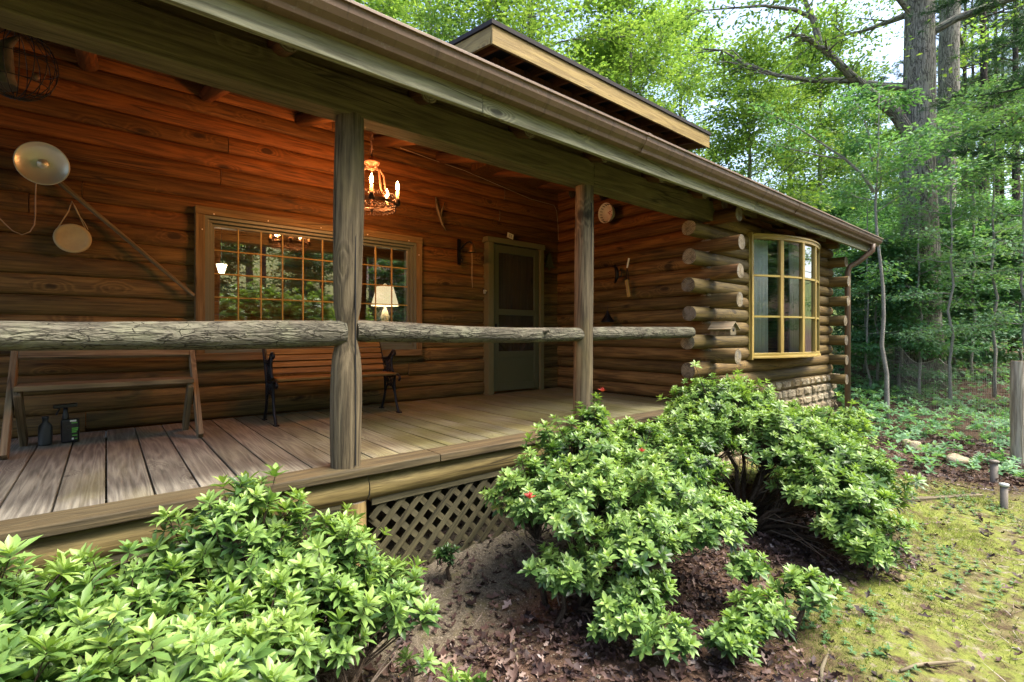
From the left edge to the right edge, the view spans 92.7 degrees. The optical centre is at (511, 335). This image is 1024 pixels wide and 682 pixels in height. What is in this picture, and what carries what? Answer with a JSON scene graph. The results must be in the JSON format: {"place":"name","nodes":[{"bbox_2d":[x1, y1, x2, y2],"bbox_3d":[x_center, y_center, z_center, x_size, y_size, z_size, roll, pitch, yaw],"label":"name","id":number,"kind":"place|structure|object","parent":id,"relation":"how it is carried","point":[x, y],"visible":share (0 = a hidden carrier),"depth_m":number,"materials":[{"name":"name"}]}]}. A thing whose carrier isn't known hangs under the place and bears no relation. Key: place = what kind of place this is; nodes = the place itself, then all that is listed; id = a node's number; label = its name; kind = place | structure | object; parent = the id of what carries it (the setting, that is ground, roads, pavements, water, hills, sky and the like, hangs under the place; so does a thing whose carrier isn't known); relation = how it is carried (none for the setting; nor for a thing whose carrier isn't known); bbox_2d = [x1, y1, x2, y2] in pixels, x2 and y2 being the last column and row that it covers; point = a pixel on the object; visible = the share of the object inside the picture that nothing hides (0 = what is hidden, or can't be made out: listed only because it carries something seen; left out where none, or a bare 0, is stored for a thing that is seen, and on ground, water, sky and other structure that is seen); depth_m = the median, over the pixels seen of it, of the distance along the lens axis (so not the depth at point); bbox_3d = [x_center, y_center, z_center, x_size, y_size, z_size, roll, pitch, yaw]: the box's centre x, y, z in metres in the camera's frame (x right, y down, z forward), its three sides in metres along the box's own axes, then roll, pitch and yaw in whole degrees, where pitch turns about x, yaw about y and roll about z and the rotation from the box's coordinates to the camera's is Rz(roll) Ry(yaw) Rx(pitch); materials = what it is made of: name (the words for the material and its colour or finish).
{"place":"outdoors","nodes":[
{"label":"outdoors","id":0,"kind":"place"},
{"bbox_2d":[371,283,397,320],"bbox_3d":[-1.668,-0.361,6.415,0.356,0.656,0.356,0,0,-40],"label":"table lamp","id":1,"kind":"object","parent":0,"point":[383,294],"visible":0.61,"depth_m":6.32,"materials":[{"name":"fabric"}]},
{"bbox_2d":[29,297,1023,681],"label":"ground","id":2,"kind":"structure","parent":0,"point":[925,639],"depth_m":2.93,"materials":[{"name":"brown soil"}]},
{"bbox_2d":[0,463,442,681],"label":"azalea shrub","id":3,"kind":"object","parent":2,"relation":"on","point":[85,630],"visible":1,"depth_m":1.74,"materials":[{"name":"green plant"}]},
{"bbox_2d":[353,0,447,40],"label":"forest tree","id":4,"kind":"object","parent":2,"relation":"on","point":[385,8],"visible":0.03,"depth_m":21.12,"materials":[{"name":"green plant"}]},
{"bbox_2d":[359,0,495,41],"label":"forest tree","id":5,"kind":"object","parent":2,"relation":"on","point":[432,2],"visible":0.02,"depth_m":23.70,"materials":[{"name":"green plant"}]},
{"bbox_2d":[0,0,883,619],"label":"log cabin","id":6,"kind":"object","parent":2,"relation":"on","point":[194,140],"visible":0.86,"depth_m":4.13,"materials":[{"name":"brown wood"}]},
{"bbox_2d":[0,27,58,101],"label":"hanging basket","id":7,"kind":"object","parent":6,"relation":"hanging from","point":[8,83],"visible":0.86,"depth_m":2.31,"materials":[{"name":"metal"}]},
{"bbox_2d":[0,141,69,234],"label":"metal reflector","id":8,"kind":"object","parent":6,"relation":"attached to","point":[41,163],"visible":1,"depth_m":3.65,"materials":[{"name":"metal"}]},
{"bbox_2d":[38,416,52,445],"bbox_3d":[-3.296,0.670,3.450,0.076,0.200,0.076,0,0,-40],"label":"bottle","id":9,"kind":"object","parent":6,"relation":"on","point":[45,432],"visible":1,"depth_m":3.43,"materials":[{"name":"glass"}]},
{"bbox_2d":[53,403,78,442],"bbox_3d":[-3.217,0.629,3.527,0.140,0.282,0.064,0,0,-40],"label":"spray bottle","id":10,"kind":"object","parent":6,"relation":"on","point":[69,429],"visible":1,"depth_m":3.52,"materials":[{"name":"black plastic"}]},
{"bbox_2d":[53,201,91,252],"bbox_3d":[-3.435,-0.852,3.821,0.228,0.412,0.036,0,0,-40],"label":"hanging plate","id":11,"kind":"object","parent":6,"relation":"hanging from","point":[73,238],"visible":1,"depth_m":3.81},
{"bbox_2d":[0,350,203,459],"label":"wooden bench","id":12,"kind":"object","parent":6,"relation":"on","point":[14,398],"visible":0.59,"depth_m":3.50,"materials":[{"name":"brown wood"}]},
{"bbox_2d":[58,181,195,296],"bbox_3d":[-3.176,-0.797,4.031,0.954,0.906,0.037,0,0,-40],"label":"wooden pole","id":13,"kind":"object","parent":6,"relation":"attached to","point":[77,197],"visible":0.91,"depth_m":4.00,"materials":[{"name":"brown wood"}]},
{"bbox_2d":[215,229,227,274],"bbox_3d":[-3.881,-1.307,6.526,0.148,0.990,0.170,0,0,-40],"label":"wall lantern","id":14,"kind":"object","parent":6,"relation":"hanging from","point":[221,264],"depth_m":6.50,"materials":[{"name":"glass"}]},
{"bbox_2d":[194,205,422,361],"bbox_3d":[-1.986,-0.465,5.120,2.276,1.390,0.186,0,0,-40],"label":"window","id":15,"kind":"structure","parent":6,"relation":"in","point":[206,219],"depth_m":4.78,"materials":[{"name":"brown wood"}]},
{"bbox_2d":[262,342,401,426],"bbox_3d":[-1.713,0.412,4.698,1.176,0.727,0.521,0,0,-40],"label":"garden bench","id":16,"kind":"object","parent":6,"relation":"on","point":[271,386],"visible":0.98,"depth_m":4.67,"materials":[{"name":"wood"}]},
{"bbox_2d":[364,132,400,215],"bbox_3d":[-1.222,-1.498,4.194,0.470,0.856,0.477,0,0,-40],"label":"chandelier","id":17,"kind":"object","parent":6,"relation":"hanging from","point":[371,163],"visible":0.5,"depth_m":4.17,"materials":[{"name":"metal"}]},
{"bbox_2d":[435,197,445,230],"bbox_3d":[-0.861,-1.485,5.950,0.156,0.405,0.089,0,0,-40],"label":"wall horn","id":18,"kind":"object","parent":6,"relation":"attached to","point":[439,213],"depth_m":5.91,"materials":[{"name":"brown wood"}]},
{"bbox_2d":[457,239,476,287],"bbox_3d":[-0.548,-0.900,6.049,0.116,0.620,0.282,0,0,-44],"label":"porch bell","id":19,"kind":"object","parent":6,"relation":"attached to","point":[470,250],"visible":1,"depth_m":6.10,"materials":[{"name":"metal"}]},
{"bbox_2d":[401,148,558,239],"bbox_3d":[-0.299,-1.804,6.467,2.580,0.745,0.016,0,0,-40],"label":"wall cable","id":20,"kind":"object","parent":6,"relation":"attached to","point":[490,181],"depth_m":6.50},
{"bbox_2d":[507,232,513,239],"bbox_3d":[-0.022,-1.355,6.630,0.116,0.088,0.011,0,0,-40],"label":"sign","id":21,"kind":"object","parent":6,"relation":"attached to","point":[510,235],"visible":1,"depth_m":6.63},
{"bbox_2d":[494,244,538,391],"bbox_3d":[0.070,-0.238,6.722,0.810,1.955,0.060,0,0,-40],"label":"screen door","id":22,"kind":"structure","parent":6,"relation":"in","point":[516,270],"depth_m":6.73,"materials":[{"name":"paint"}]},
{"bbox_2d":[544,251,553,269],"bbox_3d":[0.545,-1.100,7.167,0.220,0.280,0.014,0,0,-40],"label":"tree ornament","id":23,"kind":"object","parent":6,"relation":"attached to","point":[549,263],"visible":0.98,"depth_m":7.16,"materials":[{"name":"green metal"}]},
{"bbox_2d":[598,203,614,222],"bbox_3d":[1.262,-1.600,6.404,0.160,0.264,0.262,0,0,-40],"label":"colander","id":24,"kind":"object","parent":6,"relation":"hanging from","point":[606,212],"visible":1,"depth_m":6.45,"materials":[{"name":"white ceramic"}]},
{"bbox_2d":[601,308,613,322],"bbox_3d":[1.246,-0.284,6.371,0.179,0.226,0.178,0,0,-40],"label":"hanging bell","id":25,"kind":"object","parent":6,"relation":"hanging from","point":[607,317],"visible":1,"depth_m":6.33,"materials":[{"name":"metal"}]},
{"bbox_2d":[613,265,621,282],"bbox_3d":[1.348,-0.802,6.282,0.058,0.244,0.159,0,0,-22],"label":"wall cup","id":26,"kind":"object","parent":6,"relation":"attached to","point":[617,270],"depth_m":6.27,"materials":[{"name":"metal"}]},
{"bbox_2d":[623,258,630,296],"bbox_3d":[1.452,-0.736,6.206,0.032,0.492,0.115,0,0,-40],"label":"kitchen tool","id":27,"kind":"object","parent":6,"relation":"hanging from","point":[627,287],"visible":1,"depth_m":6.19,"materials":[{"name":"white paint"}]},
{"bbox_2d":[707,321,739,334],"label":"bird house","id":28,"kind":"structure","parent":6,"relation":"attached to","point":[724,328],"depth_m":5.29,"materials":[{"name":"brown wood"}]},
{"bbox_2d":[754,240,767,352],"bbox_3d":[3.111,-0.495,6.265,0.465,1.470,0.042,0,0,-21],"label":"curtain","id":29,"kind":"object","parent":6,"relation":"hanging from","point":[760,297],"visible":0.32,"depth_m":6.30,"materials":[{"name":"white fabric"}]},
{"bbox_2d":[745,232,820,359],"bbox_3d":[3.817,-0.490,6.672,2.182,1.580,0.517,0,0,-40],"label":"bow window","id":30,"kind":"structure","parent":6,"relation":"in","point":[809,250],"depth_m":6.35,"materials":[{"name":"yellow wood"}]},
{"bbox_2d":[789,244,798,351],"bbox_3d":[3.887,-0.495,6.680,0.485,1.470,0.044,0,0,-42],"label":"curtain","id":31,"kind":"object","parent":6,"relation":"hanging from","point":[793,298],"visible":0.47,"depth_m":6.58,"materials":[{"name":"white fabric"}]},
{"bbox_2d":[394,643,493,681],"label":"azalea shrub","id":32,"kind":"object","parent":2,"relation":"on","point":[429,659],"visible":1,"depth_m":2.04,"materials":[{"name":"green plant"}]},
{"bbox_2d":[432,542,461,580],"bbox_3d":[-0.412,1.434,3.046,0.200,0.288,0.166,0,0,-40],"label":"azalea shrub","id":33,"kind":"object","parent":2,"relation":"on","point":[443,553],"visible":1,"depth_m":3.03,"materials":[{"name":"green plant"}]},
{"bbox_2d":[392,0,639,80],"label":"forest tree","id":34,"kind":"object","parent":2,"relation":"on","point":[455,22],"visible":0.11,"depth_m":17.45,"materials":[{"name":"green plant"}]},
{"bbox_2d":[436,0,706,151],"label":"forest tree","id":35,"kind":"object","parent":2,"relation":"on","point":[570,9],"visible":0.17,"depth_m":16.47,"materials":[{"name":"green plant"}]},
{"bbox_2d":[316,505,849,681],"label":"soil crumbs","id":36,"kind":"object","parent":2,"relation":"on","point":[598,676],"visible":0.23,"depth_m":2.84,"materials":[{"name":"brown soil"}]},
{"bbox_2d":[574,9,661,102],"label":"forest tree","id":37,"kind":"object","parent":2,"relation":"on","point":[626,60],"visible":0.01,"depth_m":32.98,"materials":[{"name":"green plant"}]},
{"bbox_2d":[479,387,757,666],"bbox_3d":[0.750,0.985,3.047,1.842,1.262,1.430,0,0,-40],"label":"azalea shrub","id":38,"kind":"object","parent":2,"relation":"on","point":[660,517],"visible":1,"depth_m":2.74,"materials":[{"name":"green plant"}]},
{"bbox_2d":[551,21,692,119],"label":"forest tree","id":39,"kind":"object","parent":2,"relation":"on","point":[582,56],"visible":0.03,"depth_m":19.62,"materials":[{"name":"green plant"}]},
{"bbox_2d":[577,0,758,179],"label":"forest tree","id":40,"kind":"object","parent":2,"relation":"on","point":[642,66],"visible":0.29,"depth_m":18.08,"materials":[{"name":"green plant"}]},
{"bbox_2d":[328,425,1023,681],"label":"leaf litter","id":41,"kind":"object","parent":2,"relation":"on","point":[542,666],"visible":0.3,"depth_m":2.69,"materials":[{"name":"brown plant"}]},
{"bbox_2d":[512,640,518,661],"bbox_3d":[0.013,1.557,2.450,0.017,0.021,0.221,0,0,-7],"label":"fallen stick","id":42,"kind":"object","parent":41,"relation":"on","point":[515,650],"visible":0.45,"depth_m":2.40,"materials":[{"name":"brown wood"}]},
{"bbox_2d":[632,0,778,183],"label":"forest tree","id":43,"kind":"object","parent":2,"relation":"on","point":[686,89],"visible":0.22,"depth_m":23.13,"materials":[{"name":"green plant"}]},
{"bbox_2d":[466,441,1023,681],"bbox_3d":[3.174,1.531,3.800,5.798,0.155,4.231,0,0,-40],"label":"moss lawn","id":44,"kind":"structure","parent":2,"relation":"on","point":[947,526],"depth_m":3.00,"materials":[{"name":"green plant"}]},
{"bbox_2d":[697,548,851,666],"bbox_3d":[1.284,1.432,2.538,0.970,0.396,0.633,0,0,-40],"label":"azalea shrub","id":45,"kind":"object","parent":2,"relation":"on","point":[738,631],"visible":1,"depth_m":2.51,"materials":[{"name":"green plant"}]},
{"bbox_2d":[634,360,927,572],"bbox_3d":[2.272,0.938,4.410,2.115,1.454,2.577,0,0,24],"label":"azalea shrub","id":46,"kind":"object","parent":2,"relation":"on","point":[840,480],"visible":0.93,"depth_m":3.84,"materials":[{"name":"green plant"}]},
{"bbox_2d":[687,16,881,211],"bbox_3d":[8.246,-4.656,16.921,7.436,11.934,7.599,0,0,-40],"label":"forest tree","id":47,"kind":"object","parent":2,"relation":"on","point":[755,95],"visible":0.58,"depth_m":16.17,"materials":[{"name":"green plant"}]},
{"bbox_2d":[727,42,893,254],"bbox_3d":[15.119,-7.429,26.448,8.748,16.172,9.633,0,0,-4],"label":"forest tree","id":48,"kind":"object","parent":2,"relation":"on","point":[774,128],"visible":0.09,"depth_m":25.55,"materials":[{"name":"green plant"}]},
{"bbox_2d":[819,653,828,681],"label":"fallen stick","id":49,"kind":"object","parent":2,"relation":"on","point":[822,666],"visible":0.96,"depth_m":2.29,"materials":[{"name":"brown wood"}]},
{"bbox_2d":[753,0,902,293],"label":"forest tree","id":50,"kind":"object","parent":2,"relation":"on","point":[820,118],"visible":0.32,"depth_m":20.30,"materials":[{"name":"green plant"}]},
{"bbox_2d":[637,0,1023,389],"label":"oak tree","id":51,"kind":"object","parent":2,"relation":"on","point":[919,57],"visible":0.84,"depth_m":11.76,"materials":[{"name":"green plant"}]},
{"bbox_2d":[790,192,888,338],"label":"understory sapling","id":52,"kind":"object","parent":2,"relation":"on","point":[842,211],"visible":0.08,"depth_m":16.61,"materials":[{"name":"green plant"}]},
{"bbox_2d":[801,123,896,329],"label":"forest tree","id":53,"kind":"object","parent":2,"relation":"on","point":[849,173],"visible":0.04,"depth_m":24.57,"materials":[{"name":"green plant"}]},
{"bbox_2d":[744,78,980,420],"bbox_3d":[6.310,-1.548,9.126,3.430,6.544,2.799,0,0,32],"label":"sapling","id":54,"kind":"object","parent":2,"relation":"on","point":[863,146],"visible":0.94,"depth_m":8.93,"materials":[{"name":"green plant"}]},
{"bbox_2d":[828,180,898,333],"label":"understory sapling","id":55,"kind":"object","parent":2,"relation":"on","point":[864,205],"visible":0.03,"depth_m":18.46,"materials":[{"name":"green plant"}]},
{"bbox_2d":[832,203,898,315],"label":"understory sapling","id":56,"kind":"object","parent":2,"relation":"on","point":[887,231],"depth_m":22.42,"materials":[{"name":"green plant"}]},
{"bbox_2d":[833,77,902,291],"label":"forest tree","id":57,"kind":"object","parent":2,"relation":"on","point":[884,122],"visible":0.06,"depth_m":33.41,"materials":[{"name":"green plant"}]},
{"bbox_2d":[744,468,1022,681],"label":"lawn weeds","id":58,"kind":"object","parent":2,"relation":"on","point":[849,606],"visible":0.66,"depth_m":3.02,"materials":[{"name":"green plant"}]},
{"bbox_2d":[821,155,956,394],"bbox_3d":[8.442,-1.364,11.413,2.802,5.834,2.903,0,0,-36],"label":"understory sapling","id":59,"kind":"object","parent":2,"relation":"on","point":[854,289],"visible":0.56,"depth_m":11.39,"materials":[{"name":"green plant"}]},
{"bbox_2d":[830,220,963,371],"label":"understory sapling","id":60,"kind":"object","parent":2,"relation":"on","point":[871,227],"visible":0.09,"depth_m":14.88,"materials":[{"name":"green plant"}]},
{"bbox_2d":[831,234,967,388],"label":"understory sapling","id":61,"kind":"object","parent":2,"relation":"on","point":[905,323],"visible":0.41,"depth_m":11.43,"materials":[{"name":"green plant"}]},
{"bbox_2d":[893,574,905,580],"bbox_3d":[2.525,1.577,3.182,0.062,0.042,0.067,0,0,-40],"label":"field rock","id":62,"kind":"object","parent":2,"relation":"on","point":[900,577],"visible":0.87,"depth_m":3.17,"materials":[{"name":"stone"}]},
{"bbox_2d":[902,439,921,450],"bbox_3d":[5.315,1.494,6.502,0.204,0.226,0.213,0,0,-40],"label":"field rock","id":63,"kind":"object","parent":2,"relation":"on","point":[914,444],"visible":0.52,"depth_m":6.46,"materials":[{"name":"stone"}]},
{"bbox_2d":[830,233,998,392],"bbox_3d":[9.241,-0.477,11.762,2.834,3.958,3.464,0,0,-40],"label":"understory sapling","id":64,"kind":"object","parent":2,"relation":"on","point":[936,349],"visible":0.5,"depth_m":11.19,"materials":[{"name":"green plant"}]},
{"bbox_2d":[850,90,992,243],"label":"forest tree","id":65,"kind":"object","parent":2,"relation":"on","point":[880,141],"visible":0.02,"depth_m":30.30,"materials":[{"name":"green plant"}]},
{"bbox_2d":[837,204,1014,340],"bbox_3d":[13.335,-1.798,16.884,4.456,5.827,4.835,0,0,-9],"label":"understory sapling","id":66,"kind":"object","parent":2,"relation":"on","point":[883,212],"visible":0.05,"depth_m":17.08,"materials":[{"name":"green plant"}]},
{"bbox_2d":[832,345,1023,477],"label":"ground cover","id":67,"kind":"object","parent":2,"relation":"on","point":[906,414],"visible":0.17,"depth_m":8.01,"materials":[{"name":"green plant"}]},
{"bbox_2d":[832,346,1023,465],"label":"wire fence","id":68,"kind":"object","parent":2,"relation":"on","point":[1016,412],"visible":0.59,"depth_m":5.83,"materials":[{"name":"grey metal"}]},
{"bbox_2d":[899,660,959,671],"bbox_3d":[1.968,1.551,2.309,0.341,0.020,0.025,0,0,-11],"label":"fallen stick","id":69,"kind":"object","parent":2,"relation":"on","point":[921,664],"visible":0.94,"depth_m":2.31,"materials":[{"name":"brown wood"}]},
{"bbox_2d":[851,134,1016,397],"bbox_3d":[8.943,-1.530,10.708,2.958,6.158,3.064,0,0,44],"label":"understory sapling","id":70,"kind":"object","parent":2,"relation":"on","point":[919,333],"visible":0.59,"depth_m":10.69,"materials":[{"name":"green plant"}]},
{"bbox_2d":[851,204,1018,344],"bbox_3d":[12.583,-1.504,14.961,4.432,5.342,4.085,0,0,-28],"label":"understory sapling","id":71,"kind":"object","parent":2,"relation":"on","point":[942,309],"visible":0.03,"depth_m":14.54,"materials":[{"name":"green plant"}]},
{"bbox_2d":[853,0,1022,372],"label":"oak tree","id":72,"kind":"object","parent":2,"relation":"on","point":[952,36],"visible":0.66,"depth_m":14.30,"materials":[{"name":"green plant"}]},
{"bbox_2d":[855,84,1023,402],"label":"understory sapling","id":73,"kind":"object","parent":2,"relation":"on","point":[980,122],"visible":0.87,"depth_m":9.89,"materials":[{"name":"green plant"}]},
{"bbox_2d":[898,493,982,502],"bbox_3d":[4.006,1.546,4.624,1.061,0.055,0.045,0,0,-10],"label":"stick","id":74,"kind":"object","parent":2,"relation":"on","point":[926,498],"visible":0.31,"depth_m":4.62,"materials":[{"name":"brown wood"}]},
{"bbox_2d":[866,204,1023,362],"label":"understory sapling","id":75,"kind":"object","parent":2,"relation":"on","point":[982,286],"visible":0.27,"depth_m":12.40,"materials":[{"name":"green plant"}]},
{"bbox_2d":[874,0,1023,354],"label":"pine tree","id":76,"kind":"object","parent":2,"relation":"on","point":[983,73],"visible":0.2,"depth_m":17.42,"materials":[{"name":"green plant"}]},
{"bbox_2d":[877,0,1023,339],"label":"pine tree","id":77,"kind":"object","parent":2,"relation":"on","point":[996,25],"visible":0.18,"depth_m":18.57,"materials":[{"name":"green plant"}]},
{"bbox_2d":[892,2,1008,143],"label":"pine tree","id":78,"kind":"object","parent":2,"relation":"on","point":[969,62],"visible":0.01,"depth_m":23.23,"materials":[{"name":"green plant"}]},
{"bbox_2d":[944,453,970,466],"bbox_3d":[5.372,1.516,5.875,0.304,0.184,0.281,0,0,-40],"label":"field rock","id":79,"kind":"object","parent":2,"relation":"on","point":[954,456],"visible":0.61,"depth_m":5.81,"materials":[{"name":"stone"}]},
{"bbox_2d":[898,74,1022,380],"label":"understory sapling","id":80,"kind":"object","parent":2,"relation":"on","point":[973,253],"visible":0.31,"depth_m":12.37,"materials":[{"name":"green plant"}]},
{"bbox_2d":[899,1,1023,341],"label":"pine tree","id":81,"kind":"object","parent":2,"relation":"on","point":[997,64],"visible":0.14,"depth_m":20.90,"materials":[{"name":"green plant"}]},
{"bbox_2d":[905,74,1023,396],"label":"understory sapling","id":82,"kind":"object","parent":2,"relation":"on","point":[994,315],"visible":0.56,"depth_m":10.47,"materials":[{"name":"green plant"}]},
{"bbox_2d":[906,0,1023,348],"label":"pine tree","id":83,"kind":"object","parent":2,"relation":"on","point":[997,93],"visible":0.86,"depth_m":10.10,"materials":[{"name":"green plant"}]},
{"bbox_2d":[911,89,1023,347],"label":"understory sapling","id":84,"kind":"object","parent":2,"relation":"on","point":[1020,111],"visible":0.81,"depth_m":9.74,"materials":[{"name":"green plant"}]},
{"bbox_2d":[935,0,1023,350],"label":"pine tree","id":85,"kind":"object","parent":2,"relation":"on","point":[1017,196],"visible":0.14,"depth_m":18.93,"materials":[{"name":"green plant"}]},
{"bbox_2d":[936,0,1023,221],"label":"pine tree","id":86,"kind":"object","parent":2,"relation":"on","point":[978,70],"visible":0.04,"depth_m":25.71,"materials":[{"name":"green plant"}]},
{"bbox_2d":[937,2,1023,344],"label":"pine tree","id":87,"kind":"object","parent":2,"relation":"on","point":[1001,62],"visible":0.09,"depth_m":21.90,"materials":[{"name":"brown plant"}]},
{"bbox_2d":[954,222,1007,341],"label":"understory sapling","id":88,"kind":"object","parent":2,"relation":"on","point":[977,250],"visible":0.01,"depth_m":17.47,"materials":[{"name":"green plant"}]},
{"bbox_2d":[940,225,1023,371],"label":"understory sapling","id":89,"kind":"object","parent":2,"relation":"on","point":[1012,291],"visible":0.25,"depth_m":13.10,"materials":[{"name":"green plant"}]},
{"bbox_2d":[946,224,1023,363],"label":"understory sapling","id":90,"kind":"object","parent":2,"relation":"on","point":[1013,327],"visible":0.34,"depth_m":13.02,"materials":[{"name":"green plant"}]},
{"bbox_2d":[955,192,1023,362],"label":"understory sapling","id":91,"kind":"object","parent":2,"relation":"on","point":[1006,204],"visible":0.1,"depth_m":15.79,"materials":[{"name":"green plant"}]},
{"bbox_2d":[957,0,1021,220],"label":"pine tree","id":92,"kind":"object","parent":2,"relation":"on","point":[988,83],"visible":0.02,"depth_m":32.95,"materials":[{"name":"green plant"}]},
{"bbox_2d":[958,73,1023,221],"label":"forest tree","id":93,"kind":"object","parent":2,"relation":"on","point":[1004,161],"depth_m":39.75,"materials":[{"name":"green plant"}]},
{"bbox_2d":[959,1,1023,332],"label":"pine tree","id":94,"kind":"object","parent":2,"relation":"on","point":[1002,191],"visible":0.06,"depth_m":27.93,"materials":[{"name":"green plant"}]},
{"bbox_2d":[988,459,999,482],"bbox_3d":[5.046,1.437,5.114,0.086,0.280,0.086,0,0,-40],"label":"pipe stub","id":95,"kind":"object","parent":2,"relation":"on","point":[994,469],"visible":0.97,"depth_m":5.09,"materials":[{"name":"white plastic"}]},
{"bbox_2d":[968,0,1023,245],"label":"forest tree","id":96,"kind":"object","parent":2,"relation":"on","point":[1022,180],"visible":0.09,"depth_m":27.56,"materials":[{"name":"green plant"}]},
{"bbox_2d":[978,7,1023,154],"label":"pine tree","id":97,"kind":"object","parent":2,"relation":"on","point":[1006,79],"visible":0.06,"depth_m":24.86,"materials":[{"name":"green plant"}]},
{"bbox_2d":[999,482,1009,508],"bbox_3d":[4.488,1.480,4.456,0.071,0.280,0.071,0,0,-40],"label":"pipe stub","id":98,"kind":"object","parent":2,"relation":"on","point":[1004,495],"visible":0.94,"depth_m":4.43,"materials":[{"name":"white plastic"}]},
{"bbox_2d":[986,219,1023,340],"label":"understory sapling","id":99,"kind":"object","parent":2,"relation":"on","point":[1006,301],"visible":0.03,"depth_m":17.50,"materials":[{"name":"green plant"}]},
{"bbox_2d":[1005,178,1023,239],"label":"forest tree","id":100,"kind":"object","parent":2,"relation":"on","point":[1021,193],"visible":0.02,"depth_m":34.02,"materials":[{"name":"green plant"}]},
{"bbox_2d":[363,0,1023,291],"label":"sky","id":101,"kind":"structure","parent":0,"point":[894,51],"materials":[{"name":"white"}]}
]}

